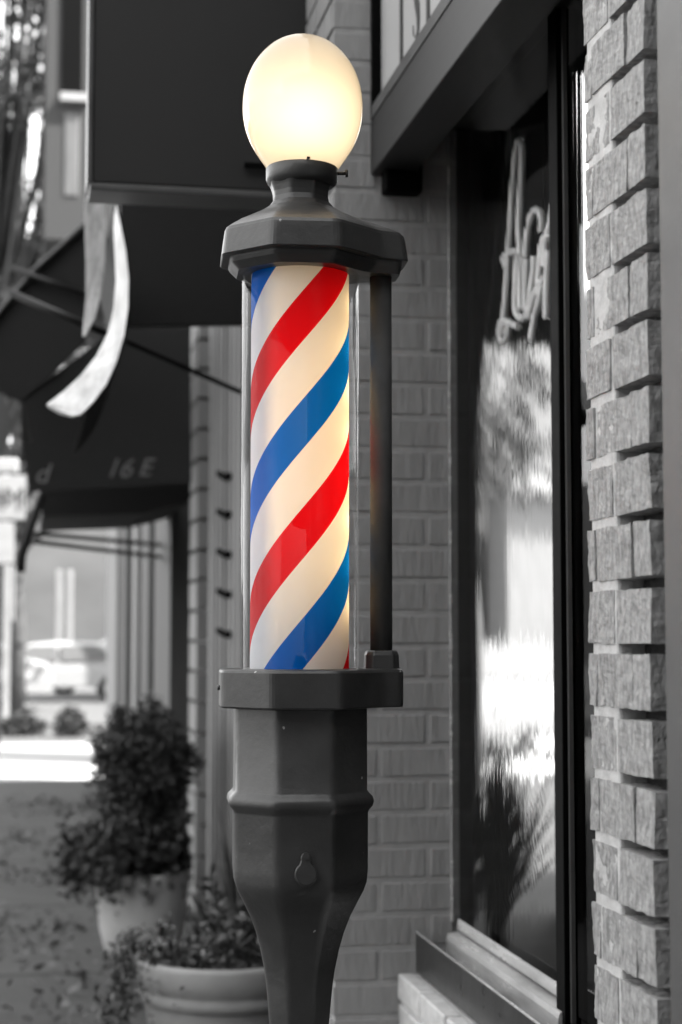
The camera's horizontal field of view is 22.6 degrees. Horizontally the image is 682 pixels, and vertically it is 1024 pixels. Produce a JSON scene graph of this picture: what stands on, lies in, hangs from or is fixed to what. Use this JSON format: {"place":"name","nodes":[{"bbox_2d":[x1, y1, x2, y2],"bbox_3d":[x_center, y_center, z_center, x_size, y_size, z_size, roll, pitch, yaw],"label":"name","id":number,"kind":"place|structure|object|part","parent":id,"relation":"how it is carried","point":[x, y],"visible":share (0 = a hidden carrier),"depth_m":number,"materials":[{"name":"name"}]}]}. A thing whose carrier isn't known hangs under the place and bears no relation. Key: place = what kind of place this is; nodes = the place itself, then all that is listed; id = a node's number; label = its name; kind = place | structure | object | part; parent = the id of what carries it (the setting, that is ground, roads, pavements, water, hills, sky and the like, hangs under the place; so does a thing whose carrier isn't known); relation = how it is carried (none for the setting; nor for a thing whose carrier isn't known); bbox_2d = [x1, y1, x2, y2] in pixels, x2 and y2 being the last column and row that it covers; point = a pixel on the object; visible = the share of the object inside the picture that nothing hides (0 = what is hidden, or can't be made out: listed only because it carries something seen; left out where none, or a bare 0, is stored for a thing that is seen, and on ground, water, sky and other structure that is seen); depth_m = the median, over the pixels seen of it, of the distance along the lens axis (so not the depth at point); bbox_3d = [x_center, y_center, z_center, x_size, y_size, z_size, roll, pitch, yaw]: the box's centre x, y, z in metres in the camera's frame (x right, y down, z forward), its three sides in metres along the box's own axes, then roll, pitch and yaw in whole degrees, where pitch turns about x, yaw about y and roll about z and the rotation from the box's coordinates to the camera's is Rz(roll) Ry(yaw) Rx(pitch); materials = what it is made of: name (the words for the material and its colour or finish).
{"place":"outdoors","nodes":[
{"label":"outdoors","id":0,"kind":"place"},
{"bbox_2d":[0,0,87,445],"label":"sky","id":1,"kind":"structure","parent":0,"point":[33,130],"materials":[{"name":"white"}]},
{"bbox_2d":[0,743,104,779],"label":"street","id":2,"kind":"structure","parent":0,"point":[53,761],"depth_m":21.33,"materials":[{"name":"grey asphalt"}]},
{"bbox_2d":[0,458,37,717],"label":"street sign","id":3,"kind":"object","parent":2,"relation":"on","point":[12,494],"visible":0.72,"depth_m":20.16,"materials":[{"name":"white metal"}]},
{"bbox_2d":[0,0,105,713],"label":"street tree","id":4,"kind":"object","parent":2,"relation":"on","point":[13,141],"visible":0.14,"depth_m":23.79,"materials":[{"name":"plant"}]},
{"bbox_2d":[40,0,119,347],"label":"building","id":5,"kind":"structure","parent":2,"relation":"on","point":[65,73],"depth_m":21.14,"materials":[{"name":"paint"}]},
{"bbox_2d":[60,0,85,103],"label":"window","id":6,"kind":"structure","parent":5,"relation":"in","point":[72,10],"depth_m":21.18,"materials":[{"name":"white glass"}]},
{"bbox_2d":[0,687,105,726],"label":"parking lot","id":7,"kind":"structure","parent":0,"point":[90,701],"depth_m":39.13,"materials":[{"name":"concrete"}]},
{"bbox_2d":[1,643,52,708],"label":"parked car","id":8,"kind":"object","parent":7,"relation":"on","point":[38,678],"visible":0.34,"depth_m":35.43,"materials":[{"name":"grey paint"}]},
{"bbox_2d":[0,0,85,714],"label":"street tree","id":9,"kind":"object","parent":7,"relation":"on","point":[17,664],"visible":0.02,"depth_m":33.21,"materials":[{"name":"grey plant"}]},
{"bbox_2d":[56,570,61,640],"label":"pale post","id":10,"kind":"object","parent":7,"relation":"on","point":[58,603],"visible":0.56,"depth_m":51.25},
{"bbox_2d":[26,641,105,699],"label":"parked car","id":11,"kind":"object","parent":7,"relation":"on","point":[77,664],"visible":0.37,"depth_m":40.53,"materials":[{"name":"grey paint"}]},
{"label":"side window","id":12,"kind":"part","parent":11,"relation":"part of","materials":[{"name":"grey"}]},
{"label":"side window","id":13,"kind":"part","parent":11,"relation":"part of","materials":[{"name":"grey glass"}]},
{"bbox_2d":[66,570,72,641],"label":"pale post","id":14,"kind":"object","parent":7,"relation":"on","point":[69,605],"visible":0.56,"depth_m":51.31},
{"bbox_2d":[0,727,105,743],"bbox_3d":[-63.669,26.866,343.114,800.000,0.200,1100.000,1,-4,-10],"label":"ground","id":15,"kind":"structure","parent":0,"point":[49,737],"depth_m":27.02,"materials":[{"name":"concrete"}]},
{"bbox_2d":[0,708,50,736],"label":"shrub","id":16,"kind":"object","parent":15,"relation":"on","point":[20,723],"visible":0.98,"depth_m":27.66,"materials":[{"name":"grey plant"}]},
{"bbox_2d":[51,703,89,736],"bbox_3d":[-4.358,3.368,27.516,0.651,0.583,0.680,1,-4,-10],"label":"shrub","id":17,"kind":"object","parent":15,"relation":"on","point":[72,722],"visible":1,"depth_m":27.37,"materials":[{"name":"grey plant"}]},
{"bbox_2d":[0,475,107,645],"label":"building","id":18,"kind":"structure","parent":0,"point":[44,563],"depth_m":100.43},
{"bbox_2d":[53,638,106,694],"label":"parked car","id":19,"kind":"object","parent":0,"point":[65,691],"visible":0.06,"depth_m":45.30,"materials":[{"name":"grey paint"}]},
{"bbox_2d":[0,779,207,1023],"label":"sidewalk","id":20,"kind":"structure","parent":0,"point":[18,993],"depth_m":8.70,"materials":[{"name":"concrete"}]},
{"bbox_2d":[0,792,206,1023],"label":"leaf litter","id":21,"kind":"object","parent":20,"relation":"on","point":[82,974],"visible":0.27,"depth_m":8.56,"materials":[{"name":"grey plant"}]},
{"bbox_2d":[52,690,205,958],"bbox_3d":[-0.981,1.426,7.867,0.697,1.206,0.688,1,-4,-10],"label":"potted plant","id":22,"kind":"object","parent":20,"relation":"on","point":[138,874],"visible":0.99,"depth_m":7.74,"materials":[{"name":"black plant"}]},
{"bbox_2d":[83,860,268,1023],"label":"potted plant","id":23,"kind":"object","parent":20,"relation":"on","point":[217,976],"visible":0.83,"depth_m":4.92,"materials":[{"name":"grey plant"}]},
{"bbox_2d":[106,326,250,932],"bbox_3d":[-1.018,-0.269,12.052,0.676,5.200,13.225,1,-4,-10],"label":"shop row","id":24,"kind":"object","parent":20,"relation":"on","point":[174,626],"visible":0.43,"depth_m":8.98,"materials":[{"name":"grey paint"}]},
{"bbox_2d":[0,221,85,456],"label":"awning","id":25,"kind":"object","parent":24,"relation":"attached to","point":[38,347],"visible":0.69,"depth_m":7.36,"materials":[{"name":"black fabric"}]},
{"bbox_2d":[15,327,191,572],"bbox_3d":[-1.423,-0.231,10.758,1.206,1.337,3.216,1,-4,-10],"label":"awning","id":26,"kind":"object","parent":24,"relation":"attached to","point":[127,464],"visible":0.99,"depth_m":9.23,"materials":[{"name":"grey fabric"}]},
{"bbox_2d":[10,197,257,453],"bbox_3d":[-0.625,-0.651,5.387,0.836,0.904,1.443,-2,-5,30],"label":"canopy","id":27,"kind":"object","parent":24,"relation":"attached to","point":[153,267],"visible":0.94,"depth_m":5.65,"materials":[{"name":"black fabric"}]},
{"bbox_2d":[186,801,256,937],"bbox_3d":[-0.327,1.468,6.190,0.385,0.878,0.494,-2,-5,23],"label":"spiky plant","id":28,"kind":"object","parent":20,"relation":"on","point":[232,896],"visible":0.15,"depth_m":6.21,"materials":[{"name":"grey plant"}]},
{"bbox_2d":[217,33,407,1023],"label":"barber pole","id":29,"kind":"object","parent":20,"relation":"on","point":[300,254],"visible":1,"depth_m":2.18,"materials":[{"name":"metal"}]},
{"bbox_2d":[306,0,452,1023],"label":"brick pier","id":30,"kind":"structure","parent":20,"relation":"on","point":[405,895],"depth_m":3.52,"materials":[{"name":"grey brick"}]},
{"bbox_2d":[85,0,307,210],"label":"hanging sign","id":31,"kind":"object","parent":30,"relation":"attached to","point":[166,82],"visible":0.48,"depth_m":3.86,"materials":[{"name":"grey metal"}]},
{"bbox_2d":[206,326,586,1023],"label":"shop building","id":32,"kind":"structure","parent":20,"relation":"on","point":[244,534],"depth_m":7.31,"materials":[{"name":"brick"}]},
{"bbox_2d":[381,0,573,196],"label":"wall","id":33,"kind":"structure","parent":32,"relation":"attached to","point":[402,183],"depth_m":3.41,"materials":[{"name":"grey metal"}]},
{"bbox_2d":[370,0,559,174],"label":"shop sign","id":34,"kind":"object","parent":33,"relation":"attached to","point":[437,66],"visible":0.94,"depth_m":3.13,"materials":[{"name":"grey metal"}]},
{"bbox_2d":[415,0,597,1023],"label":"shop window","id":35,"kind":"structure","parent":33,"relation":"attached to","point":[519,945],"depth_m":3.03,"materials":[{"name":"grey glass"}]},
{"bbox_2d":[398,973,477,1023],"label":"brick wall","id":36,"kind":"structure","parent":20,"relation":"on","point":[423,999],"depth_m":3.27,"materials":[{"name":"grey brick"}]},
{"bbox_2d":[583,0,670,1023],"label":"brick pier","id":37,"kind":"structure","parent":20,"relation":"on","point":[627,688],"depth_m":1.79,"materials":[{"name":"grey brick"}]},
{"bbox_2d":[657,0,681,1023],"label":"steel post","id":38,"kind":"object","parent":20,"relation":"on","point":[669,35],"depth_m":1.63,"materials":[{"name":"metal"}]}
]}

